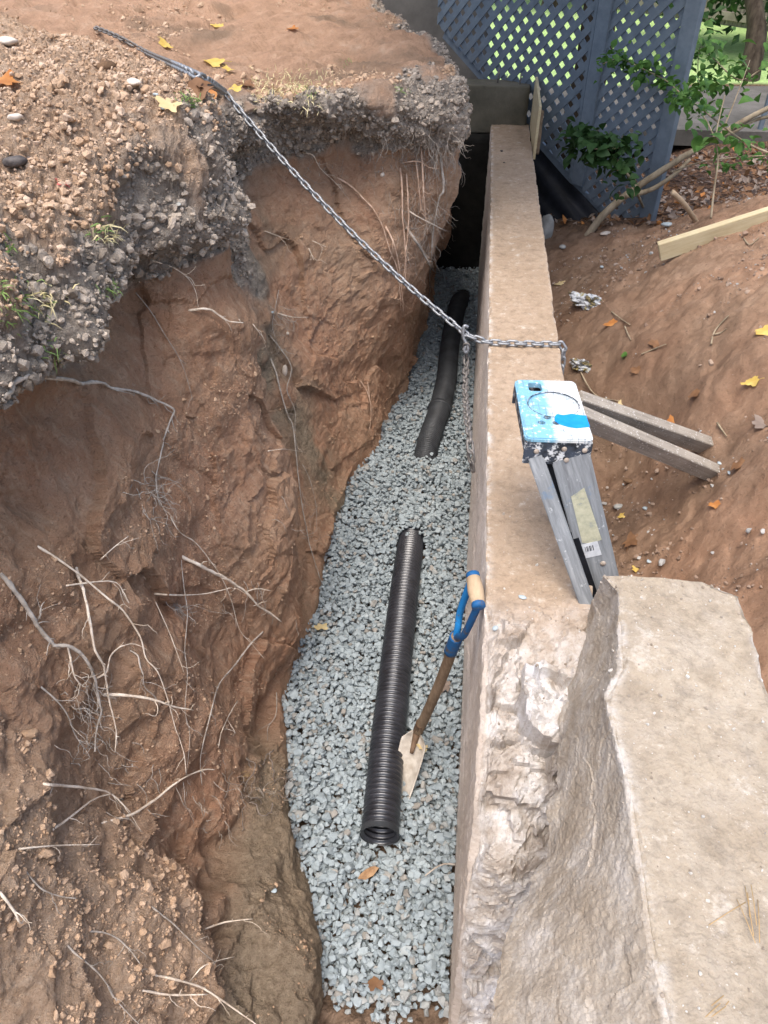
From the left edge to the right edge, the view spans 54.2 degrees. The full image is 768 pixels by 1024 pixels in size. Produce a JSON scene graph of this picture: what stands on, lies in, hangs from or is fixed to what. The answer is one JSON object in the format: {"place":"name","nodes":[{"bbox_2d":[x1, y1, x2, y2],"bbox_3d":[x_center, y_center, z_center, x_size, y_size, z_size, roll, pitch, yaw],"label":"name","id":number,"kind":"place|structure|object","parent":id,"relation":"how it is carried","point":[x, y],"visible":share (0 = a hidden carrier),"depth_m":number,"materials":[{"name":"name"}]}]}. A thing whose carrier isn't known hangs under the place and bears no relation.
{"place":"outdoors","nodes":[
{"label":"outdoors","id":0,"kind":"place"},
{"bbox_2d":[0,0,472,1023],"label":"terrain","id":1,"kind":"structure","parent":0,"point":[72,454],"depth_m":2.02,"materials":[{"name":"soil"}]},
{"bbox_2d":[0,36,18,45],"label":"stone","id":2,"kind":"object","parent":1,"relation":"on","point":[7,40],"visible":1,"depth_m":2.17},
{"bbox_2d":[0,69,18,84],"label":"fallen leaf","id":3,"kind":"object","parent":1,"relation":"on","point":[6,79],"visible":1,"depth_m":1.74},
{"bbox_2d":[2,155,27,166],"bbox_3d":[-0.763,-0.726,1.550,0.048,0.022,0.042,4,40,5],"label":"stone","id":4,"kind":"object","parent":1,"relation":"on","point":[16,161],"visible":1,"depth_m":1.54,"materials":[{"name":"stone"}]},
{"bbox_2d":[7,113,22,120],"bbox_3d":[-0.788,-0.845,1.603,0.032,0.014,0.022,-12,42,-13],"label":"stone","id":5,"kind":"object","parent":1,"relation":"on","point":[15,116],"visible":1,"depth_m":1.60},
{"bbox_2d":[0,891,30,935],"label":"root","id":6,"kind":"object","parent":1,"relation":"attached to","point":[3,896],"visible":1,"depth_m":1.35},
{"bbox_2d":[37,587,61,620],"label":"root","id":7,"kind":"object","parent":1,"relation":"on","point":[40,611],"visible":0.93,"depth_m":1.59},
{"bbox_2d":[27,872,77,919],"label":"root","id":8,"kind":"object","parent":1,"relation":"on","point":[36,884],"visible":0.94,"depth_m":1.43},
{"bbox_2d":[0,573,112,751],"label":"root","id":9,"kind":"object","parent":1,"relation":"attached to","point":[18,595],"visible":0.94,"depth_m":1.61,"materials":[{"name":"plant"}]},
{"bbox_2d":[18,838,99,859],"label":"root","id":10,"kind":"object","parent":1,"relation":"on","point":[32,847],"visible":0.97,"depth_m":1.50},
{"bbox_2d":[40,686,102,761],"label":"root","id":11,"kind":"object","parent":1,"relation":"hanging from","point":[52,696],"visible":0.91,"depth_m":1.67,"materials":[{"name":"plant"}]},
{"bbox_2d":[56,648,99,721],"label":"root","id":12,"kind":"object","parent":1,"relation":"hanging from","point":[71,665],"visible":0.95,"depth_m":1.66,"materials":[{"name":"plant"}]},
{"bbox_2d":[53,793,111,829],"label":"root","id":13,"kind":"object","parent":1,"relation":"on","point":[68,818],"visible":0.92,"depth_m":1.64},
{"bbox_2d":[43,783,139,828],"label":"root","id":14,"kind":"object","parent":1,"relation":"on","point":[69,786],"visible":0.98,"depth_m":1.68,"materials":[{"name":"plant"}]},
{"bbox_2d":[4,374,180,520],"bbox_3d":[-0.632,-0.168,1.738,0.163,0.609,0.598,4,40,5],"label":"root","id":15,"kind":"object","parent":1,"relation":"attached to","point":[19,379],"visible":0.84,"depth_m":1.84,"materials":[{"name":"plant"}]},
{"bbox_2d":[75,567,118,752],"bbox_3d":[-0.671,0.344,1.736,0.054,0.429,0.218,-14,42,-16],"label":"root","id":16,"kind":"object","parent":1,"relation":"hanging from","point":[89,617],"visible":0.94,"depth_m":1.68,"materials":[{"name":"plant"}]},
{"bbox_2d":[66,576,128,607],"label":"root","id":17,"kind":"object","parent":1,"relation":"attached to","point":[85,582],"visible":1,"depth_m":1.72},
{"bbox_2d":[67,945,140,1023],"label":"root","id":18,"kind":"object","parent":1,"relation":"attached to","point":[87,963],"visible":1,"depth_m":1.53,"materials":[{"name":"plant"}]},
{"bbox_2d":[97,60,115,70],"bbox_3d":[-0.744,-1.194,2.004,0.057,0.024,0.037,-32,50,-32],"label":"clod","id":19,"kind":"object","parent":1,"relation":"on","point":[106,65],"visible":0.83,"depth_m":1.99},
{"bbox_2d":[0,712,216,1023],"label":"soil clods","id":20,"kind":"object","parent":1,"relation":"on","point":[45,853],"visible":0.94,"depth_m":1.58,"materials":[{"name":"soil"}]},
{"bbox_2d":[38,545,185,772],"bbox_3d":[-0.607,0.341,1.799,0.262,0.712,0.118,20,44,22],"label":"root","id":21,"kind":"object","parent":1,"relation":"attached to","point":[84,578],"visible":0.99,"depth_m":1.75,"materials":[{"name":"plant"}]},
{"bbox_2d":[0,14,227,319],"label":"soil clods","id":22,"kind":"object","parent":1,"relation":"on","point":[60,81],"visible":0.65,"depth_m":1.70,"materials":[{"name":"soil"}]},
{"bbox_2d":[90,930,145,971],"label":"root","id":23,"kind":"object","parent":1,"relation":"hanging from","point":[117,938],"visible":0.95,"depth_m":1.58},
{"bbox_2d":[97,642,145,678],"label":"root","id":24,"kind":"object","parent":1,"relation":"attached to","point":[101,675],"visible":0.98,"depth_m":1.75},
{"bbox_2d":[127,78,141,85],"bbox_3d":[-0.603,-1.036,1.806,0.056,0.017,0.027,31,49,32],"label":"stone","id":25,"kind":"object","parent":1,"relation":"on","point":[134,82],"visible":1,"depth_m":1.79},
{"bbox_2d":[103,693,194,715],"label":"root","id":26,"kind":"object","parent":1,"relation":"attached to","point":[130,695],"visible":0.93,"depth_m":1.82,"materials":[{"name":"plant"}]},
{"bbox_2d":[130,650,176,704],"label":"root","id":27,"kind":"object","parent":1,"relation":"attached to","point":[142,679],"visible":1,"depth_m":1.81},
{"bbox_2d":[102,766,214,823],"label":"root","id":28,"kind":"object","parent":1,"relation":"on","point":[151,801],"visible":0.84,"depth_m":1.90,"materials":[{"name":"plant"}]},
{"bbox_2d":[136,293,192,405],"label":"root","id":29,"kind":"object","parent":1,"relation":"attached to","point":[168,340],"visible":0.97,"depth_m":2.01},
{"bbox_2d":[159,37,172,47],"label":"fallen leaf","id":30,"kind":"object","parent":1,"relation":"on","point":[163,42],"visible":1,"depth_m":3.43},
{"bbox_2d":[152,95,181,111],"bbox_3d":[-0.518,-0.978,1.790,0.080,0.019,0.050,26,65,12],"label":"fallen leaf","id":31,"kind":"object","parent":1,"relation":"on","point":[166,103],"visible":1,"depth_m":1.79,"materials":[{"name":"plant"}]},
{"bbox_2d":[156,603,195,671],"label":"root","id":32,"kind":"object","parent":1,"relation":"attached to","point":[172,639],"visible":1,"depth_m":1.95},
{"bbox_2d":[152,260,200,307],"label":"root","id":33,"kind":"object","parent":1,"relation":"attached to","point":[183,274],"visible":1,"depth_m":1.98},
{"bbox_2d":[142,989,213,1009],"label":"root","id":34,"kind":"object","parent":1,"relation":"attached to","point":[157,993],"visible":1,"depth_m":1.66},
{"bbox_2d":[26,62,332,327],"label":"dry grass","id":35,"kind":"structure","parent":1,"relation":"on","point":[110,225],"depth_m":2.81,"materials":[{"name":"plant"}]},
{"bbox_2d":[152,906,214,962],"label":"root","id":36,"kind":"object","parent":1,"relation":"on","point":[165,917],"visible":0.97,"depth_m":1.71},
{"bbox_2d":[181,560,203,773],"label":"root","id":37,"kind":"object","parent":1,"relation":"attached to","point":[185,658],"visible":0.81,"depth_m":2.01,"materials":[{"name":"plant"}]},
{"bbox_2d":[154,587,245,600],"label":"root","id":38,"kind":"object","parent":1,"relation":"attached to","point":[191,594],"visible":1,"depth_m":2.09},
{"bbox_2d":[186,77,219,99],"bbox_3d":[-0.477,-1.088,1.920,0.113,0.024,0.074,2,63,-18],"label":"fallen leaf","id":39,"kind":"object","parent":1,"relation":"on","point":[193,83],"visible":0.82,"depth_m":1.92,"materials":[{"name":"plant"}]},
{"bbox_2d":[0,58,408,371],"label":"grass","id":40,"kind":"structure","parent":1,"relation":"on","point":[9,250],"depth_m":1.44,"materials":[{"name":"plant"}]},
{"bbox_2d":[155,974,255,1023],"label":"root","id":41,"kind":"object","parent":1,"relation":"on","point":[195,985],"visible":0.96,"depth_m":1.73,"materials":[{"name":"plant"}]},
{"bbox_2d":[190,949,234,981],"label":"root","id":42,"kind":"object","parent":1,"relation":"on","point":[199,969],"visible":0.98,"depth_m":1.76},
{"bbox_2d":[188,308,242,325],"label":"root","id":43,"kind":"object","parent":1,"relation":"attached to","point":[197,309],"visible":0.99,"depth_m":2.04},
{"bbox_2d":[171,517,262,656],"bbox_3d":[-0.493,0.230,2.252,0.187,0.667,0.066,-14,42,-16],"label":"root","id":44,"kind":"object","parent":1,"relation":"hanging from","point":[218,572],"visible":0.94,"depth_m":2.23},
{"bbox_2d":[204,58,231,66],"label":"fallen leaf","id":45,"kind":"object","parent":1,"relation":"on","point":[215,62],"visible":1,"depth_m":3.40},
{"bbox_2d":[1,0,455,102],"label":"soil clods","id":46,"kind":"object","parent":1,"relation":"on","point":[447,67],"visible":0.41,"depth_m":3.33,"materials":[{"name":"soil"}]},
{"bbox_2d":[200,631,262,783],"bbox_3d":[-0.479,0.514,2.229,0.071,0.171,0.572,6,41,7],"label":"root","id":47,"kind":"object","parent":1,"relation":"attached to","point":[239,658],"visible":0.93,"depth_m":2.19,"materials":[{"name":"plant"}]},
{"bbox_2d":[182,555,281,621],"bbox_3d":[-0.462,0.241,2.298,0.059,0.477,0.288,32,50,32],"label":"root","id":48,"kind":"object","parent":1,"relation":"attached to","point":[203,567],"visible":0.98,"depth_m":2.24,"materials":[{"name":"plant"}]},
{"bbox_2d":[204,917,266,933],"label":"root","id":49,"kind":"object","parent":1,"relation":"on","point":[214,925],"visible":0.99,"depth_m":1.92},
{"bbox_2d":[0,0,472,409],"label":"topsoil clumps","id":50,"kind":"object","parent":1,"relation":"on","point":[85,296],"visible":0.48,"depth_m":1.90,"materials":[{"name":"soil"}]},
{"bbox_2d":[221,749,300,830],"bbox_3d":[-0.383,0.817,2.265,0.176,0.287,0.300,22,45,24],"label":"dead vine","id":51,"kind":"object","parent":1,"relation":"on","point":[249,761],"visible":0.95,"depth_m":2.27,"materials":[{"name":"plant"}]},
{"bbox_2d":[54,116,469,849],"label":"root hairs","id":52,"kind":"object","parent":1,"relation":"hanging from","point":[436,158],"visible":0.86,"depth_m":2.52},
{"bbox_2d":[270,290,291,358],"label":"root","id":53,"kind":"object","parent":1,"relation":"hanging from","point":[273,331],"visible":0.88,"depth_m":3.12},
{"bbox_2d":[269,335,297,449],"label":"root","id":54,"kind":"object","parent":1,"relation":"hanging from","point":[288,380],"visible":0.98,"depth_m":3.16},
{"bbox_2d":[270,359,321,583],"bbox_3d":[-0.369,-0.081,3.221,0.079,0.969,0.647,-13,42,-15],"label":"root","id":55,"kind":"object","parent":1,"relation":"hanging from","point":[288,416],"visible":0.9,"depth_m":3.14,"materials":[{"name":"plant"}]},
{"bbox_2d":[93,26,567,472],"bbox_3d":[-0.616,-1.218,2.835,2.891,1.044,0.930,30,49,31],"label":"steel chain","id":56,"kind":"object","parent":1,"relation":"hanging from","point":[184,69],"visible":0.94,"depth_m":2.71,"materials":[{"name":"metal"}]},
{"bbox_2d":[337,177,403,309],"bbox_3d":[-0.060,-1.199,3.453,0.314,0.641,0.110,-2,40,-2],"label":"root","id":57,"kind":"object","parent":1,"relation":"attached to","point":[348,184],"visible":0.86,"depth_m":3.32,"materials":[{"name":"plant"}]},
{"bbox_2d":[385,226,403,310],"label":"root","id":58,"kind":"object","parent":1,"relation":"hanging from","point":[390,235],"visible":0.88,"depth_m":3.44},
{"bbox_2d":[398,167,411,278],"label":"root","id":59,"kind":"object","parent":1,"relation":"hanging from","point":[402,209],"visible":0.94,"depth_m":3.35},
{"bbox_2d":[398,173,413,274],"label":"root","id":60,"kind":"object","parent":1,"relation":"hanging from","point":[408,229],"visible":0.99,"depth_m":3.41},
{"bbox_2d":[411,159,430,221],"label":"root","id":61,"kind":"object","parent":1,"relation":"hanging from","point":[419,191],"visible":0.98,"depth_m":3.36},
{"bbox_2d":[406,226,436,273],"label":"root","id":62,"kind":"object","parent":1,"relation":"attached to","point":[419,246],"visible":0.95,"depth_m":3.55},
{"bbox_2d":[420,147,429,233],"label":"root","id":63,"kind":"object","parent":1,"relation":"hanging from","point":[423,197],"visible":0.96,"depth_m":3.34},
{"bbox_2d":[409,210,446,233],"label":"root","id":64,"kind":"object","parent":1,"relation":"hanging from","point":[425,220],"visible":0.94,"depth_m":3.46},
{"bbox_2d":[428,158,444,299],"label":"root","id":65,"kind":"object","parent":1,"relation":"hanging from","point":[443,184],"visible":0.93,"depth_m":3.48,"materials":[{"name":"plant"}]},
{"bbox_2d":[281,265,478,1023],"bbox_3d":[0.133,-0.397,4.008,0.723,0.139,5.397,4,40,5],"label":"gravel","id":66,"kind":"structure","parent":0,"point":[344,765],"depth_m":2.69,"materials":[{"name":"gravel"}]},
{"bbox_2d":[311,623,327,629],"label":"fallen leaf","id":67,"kind":"object","parent":66,"relation":"on","point":[318,626],"visible":1,"depth_m":2.95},
{"bbox_2d":[358,866,377,879],"bbox_3d":[-0.046,1.075,2.231,0.070,0.012,0.026,-27,56,-5],"label":"fallen leaf","id":68,"kind":"object","parent":66,"relation":"on","point":[369,872],"visible":1,"depth_m":2.23,"materials":[{"name":"plant"}]},
{"bbox_2d":[362,976,383,990],"bbox_3d":[-0.030,1.260,2.004,0.057,0.009,0.040,1,40,1],"label":"fallen leaf","id":69,"kind":"object","parent":66,"relation":"on","point":[374,982],"visible":1,"depth_m":2.00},
{"bbox_2d":[360,524,424,845],"bbox_3d":[0.059,0.538,2.914,0.127,0.222,1.537,4,40,4],"label":"drain pipe","id":70,"kind":"object","parent":66,"relation":"on","point":[380,826],"visible":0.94,"depth_m":2.63,"materials":[{"name":"plastic"}]},
{"bbox_2d":[425,863,454,876],"bbox_3d":[0.165,1.059,2.229,0.098,0.016,0.015,-13,42,-14],"label":"twig","id":71,"kind":"object","parent":66,"relation":"on","point":[434,868],"visible":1,"depth_m":2.23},
{"bbox_2d":[398,570,485,808],"bbox_3d":[0.151,0.522,2.161,0.248,1.064,0.206,15,42,16],"label":"shovel","id":72,"kind":"object","parent":66,"relation":"on","point":[409,749],"visible":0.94,"depth_m":2.13,"materials":[{"name":"brown wood"}]},
{"bbox_2d":[414,290,470,482],"bbox_3d":[0.394,-0.896,4.612,0.152,0.251,2.314,6,41,7],"label":"drain pipe","id":73,"kind":"object","parent":66,"relation":"on","point":[434,423],"visible":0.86,"depth_m":4.23,"materials":[{"name":"plastic"}]},
{"bbox_2d":[487,0,767,693],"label":"ground","id":74,"kind":"structure","parent":0,"point":[725,398],"depth_m":3.12,"materials":[{"name":"soil"}]},
{"bbox_2d":[380,0,488,78],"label":"shed wall","id":75,"kind":"structure","parent":74,"relation":"on","point":[420,15],"depth_m":6.40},
{"bbox_2d":[436,133,489,273],"bbox_3d":[0.532,-2.163,5.674,0.829,1.348,0.305,4,40,5],"label":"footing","id":76,"kind":"object","parent":74,"relation":"on","point":[464,242],"visible":0.12,"depth_m":5.43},
{"bbox_2d":[466,79,529,133],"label":"concrete wall","id":77,"kind":"structure","parent":76,"relation":"on","point":[494,102],"depth_m":5.02,"materials":[{"name":"concrete"}]},
{"bbox_2d":[448,123,592,1023],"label":"concrete wall","id":78,"kind":"structure","parent":74,"relation":"on","point":[515,299],"depth_m":1.82,"materials":[{"name":"concrete"}]},
{"bbox_2d":[530,77,541,158],"bbox_3d":[0.963,-2.513,4.773,0.016,0.300,0.641,4,44,5],"label":"plywood board","id":79,"kind":"object","parent":78,"relation":"attached to","point":[535,116],"visible":0.94,"depth_m":4.66,"materials":[{"name":"wood"}]},
{"bbox_2d":[536,110,543,153],"bbox_3d":[1.001,-2.450,4.844,0.037,0.242,0.151,9,41,10],"label":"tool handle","id":80,"kind":"object","parent":79,"relation":"attached to","point":[540,132],"visible":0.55,"depth_m":4.82,"materials":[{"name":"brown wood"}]},
{"bbox_2d":[512,380,618,604],"bbox_3d":[0.532,0.234,1.893,0.497,0.985,0.541,4,40,5],"label":"stepladder","id":81,"kind":"object","parent":78,"relation":"on","point":[555,431],"visible":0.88,"depth_m":1.68,"materials":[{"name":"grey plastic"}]},
{"bbox_2d":[460,512,767,1023],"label":"concrete crumbs","id":82,"kind":"object","parent":78,"relation":"on","point":[662,994],"visible":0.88,"depth_m":1.33,"materials":[{"name":"concrete"}]},
{"bbox_2d":[491,575,767,1023],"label":"concrete chunk","id":83,"kind":"object","parent":78,"relation":"on","point":[588,926],"visible":1,"depth_m":1.19,"materials":[{"name":"concrete"}]},
{"bbox_2d":[705,995,728,1016],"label":"pine needles","id":84,"kind":"object","parent":83,"relation":"on","point":[717,1006],"visible":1,"depth_m":0.96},
{"bbox_2d":[709,885,759,942],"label":"pine needles","id":85,"kind":"object","parent":83,"relation":"on","point":[749,914],"visible":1,"depth_m":1.04,"materials":[{"name":"plant"}]},
{"bbox_2d":[542,214,553,238],"bbox_3d":[1.056,-1.849,4.907,0.106,0.198,0.111,4,40,5],"label":"boulder","id":86,"kind":"object","parent":74,"relation":"on","point":[548,224],"visible":0.69,"depth_m":4.86,"materials":[{"name":"grey stone"}]},
{"bbox_2d":[530,138,598,220],"bbox_3d":[1.249,-2.064,5.046,0.525,0.976,1.396,-8,41,-9],"label":"plastic sheet","id":87,"kind":"object","parent":74,"relation":"on","point":[559,195],"visible":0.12,"depth_m":5.17,"materials":[{"name":"plastic"}]},
{"bbox_2d":[437,0,706,220],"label":"lattice fence","id":88,"kind":"object","parent":74,"relation":"on","point":[589,106],"visible":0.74,"depth_m":4.70,"materials":[{"name":"blue wood"}]},
{"bbox_2d":[594,39,767,153],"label":"hanging branch","id":89,"kind":"object","parent":88,"relation":"attached to","point":[643,66],"visible":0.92,"depth_m":4.23,"materials":[{"name":"green plant"}]},
{"bbox_2d":[569,358,591,372],"bbox_3d":[0.945,-0.705,3.594,0.150,0.062,0.094,22,45,24],"label":"crumpled bag","id":90,"kind":"object","parent":74,"relation":"on","point":[581,364],"visible":1,"depth_m":3.57,"materials":[{"name":"plastic"}]},
{"bbox_2d":[568,291,601,309],"bbox_3d":[1.079,-1.081,3.893,0.284,0.086,0.095,26,38,19],"label":"crumpled bag","id":91,"kind":"object","parent":74,"relation":"on","point":[583,301],"visible":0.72,"depth_m":3.88,"materials":[{"name":"plastic"}]},
{"bbox_2d":[557,0,616,158],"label":"tree","id":92,"kind":"object","parent":74,"relation":"on","point":[581,76],"visible":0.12,"depth_m":5.97,"materials":[{"name":"green plant"}]},
{"bbox_2d":[556,116,644,207],"bbox_3d":[1.335,-2.068,4.568,0.547,0.693,0.834,16,43,18],"label":"shrub","id":93,"kind":"object","parent":74,"relation":"on","point":[601,148],"visible":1,"depth_m":4.23,"materials":[{"name":"green plant"}]},
{"bbox_2d":[623,531,637,551],"bbox_3d":[0.896,0.107,2.731,0.062,0.016,0.102,2,49,40],"label":"fallen leaf","id":94,"kind":"object","parent":74,"relation":"on","point":[631,539],"visible":1,"depth_m":2.74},
{"bbox_2d":[579,390,713,452],"bbox_3d":[0.912,-0.291,2.552,0.736,0.062,0.040,11,62,-31],"label":"lumber","id":95,"kind":"object","parent":74,"relation":"on","point":[680,436],"visible":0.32,"depth_m":2.52,"materials":[{"name":"wood"}]},
{"bbox_2d":[583,406,719,480],"bbox_3d":[0.907,-0.209,2.492,0.729,0.062,0.040,16,59,-27],"label":"lumber","id":96,"kind":"object","parent":74,"relation":"on","point":[608,428],"visible":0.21,"depth_m":2.45,"materials":[{"name":"wood"}]},
{"bbox_2d":[648,338,659,347],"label":"fallen leaf","id":97,"kind":"object","parent":74,"relation":"on","point":[654,344],"visible":1,"depth_m":3.24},
{"bbox_2d":[549,196,767,596],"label":"rubble","id":98,"kind":"object","parent":74,"relation":"on","point":[661,562],"visible":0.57,"depth_m":3.12,"materials":[{"name":"soil"}]},
{"bbox_2d":[550,146,767,229],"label":"leaf litter","id":99,"kind":"object","parent":74,"relation":"on","point":[672,215],"visible":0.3,"depth_m":5.23,"materials":[{"name":"plant"}]},
{"bbox_2d":[570,0,767,30],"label":"plank fence","id":100,"kind":"object","parent":74,"relation":"on","point":[729,19],"visible":0.16,"depth_m":11.16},
{"bbox_2d":[584,60,767,235],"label":"branch","id":101,"kind":"object","parent":74,"relation":"on","point":[610,208],"visible":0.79,"depth_m":4.42,"materials":[{"name":"plant"}]},
{"bbox_2d":[670,190,698,222],"bbox_3d":[1.621,-1.627,4.023,0.271,0.228,0.036,-19,44,-21],"label":"stick","id":102,"kind":"object","parent":74,"relation":"on","point":[682,202],"visible":0.88,"depth_m":3.98,"materials":[{"name":"brown wood"}]},
{"bbox_2d":[656,0,767,81],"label":"tree","id":103,"kind":"object","parent":74,"relation":"on","point":[756,23],"visible":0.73,"depth_m":8.10,"materials":[{"name":"green plant"}]},
{"bbox_2d":[657,207,767,260],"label":"lumber","id":104,"kind":"object","parent":74,"relation":"on","point":[675,246],"visible":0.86,"depth_m":3.55,"materials":[{"name":"wood"}]},
{"bbox_2d":[671,27,755,218],"bbox_3d":[1.652,-1.982,3.810,0.363,0.779,0.569,-10,41,-11],"label":"sapling","id":105,"kind":"object","parent":74,"relation":"on","point":[698,142],"visible":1,"depth_m":3.75,"materials":[{"name":"green plant"}]},
{"bbox_2d":[688,18,767,110],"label":"hanging branch","id":106,"kind":"object","parent":74,"relation":"on","point":[711,58],"visible":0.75,"depth_m":4.88,"materials":[{"name":"green plant"}]},
{"bbox_2d":[731,457,744,469],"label":"fallen leaf","id":107,"kind":"object","parent":74,"relation":"on","point":[737,465],"visible":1,"depth_m":2.50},
{"bbox_2d":[741,376,761,385],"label":"fallen leaf","id":108,"kind":"object","parent":74,"relation":"on","point":[754,380],"visible":1,"depth_m":2.64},
{"bbox_2d":[752,414,765,427],"bbox_3d":[1.268,-0.306,2.529,0.064,0.021,0.106,-11,29,6],"label":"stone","id":109,"kind":"object","parent":74,"relation":"on","point":[758,422],"visible":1,"depth_m":2.53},
{"bbox_2d":[754,325,767,335],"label":"fallen leaf","id":110,"kind":"object","parent":74,"relation":"on","point":[762,331],"visible":1,"depth_m":2.75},
{"bbox_2d":[757,94,767,129],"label":"metal post","id":111,"kind":"object","parent":74,"relation":"on","point":[761,124],"visible":0.54,"depth_m":6.40,"materials":[{"name":"grey metal"}]},
{"bbox_2d":[527,86,767,145],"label":"pavement","id":112,"kind":"structure","parent":0,"point":[683,137],"depth_m":6.83,"materials":[{"name":"concrete"}]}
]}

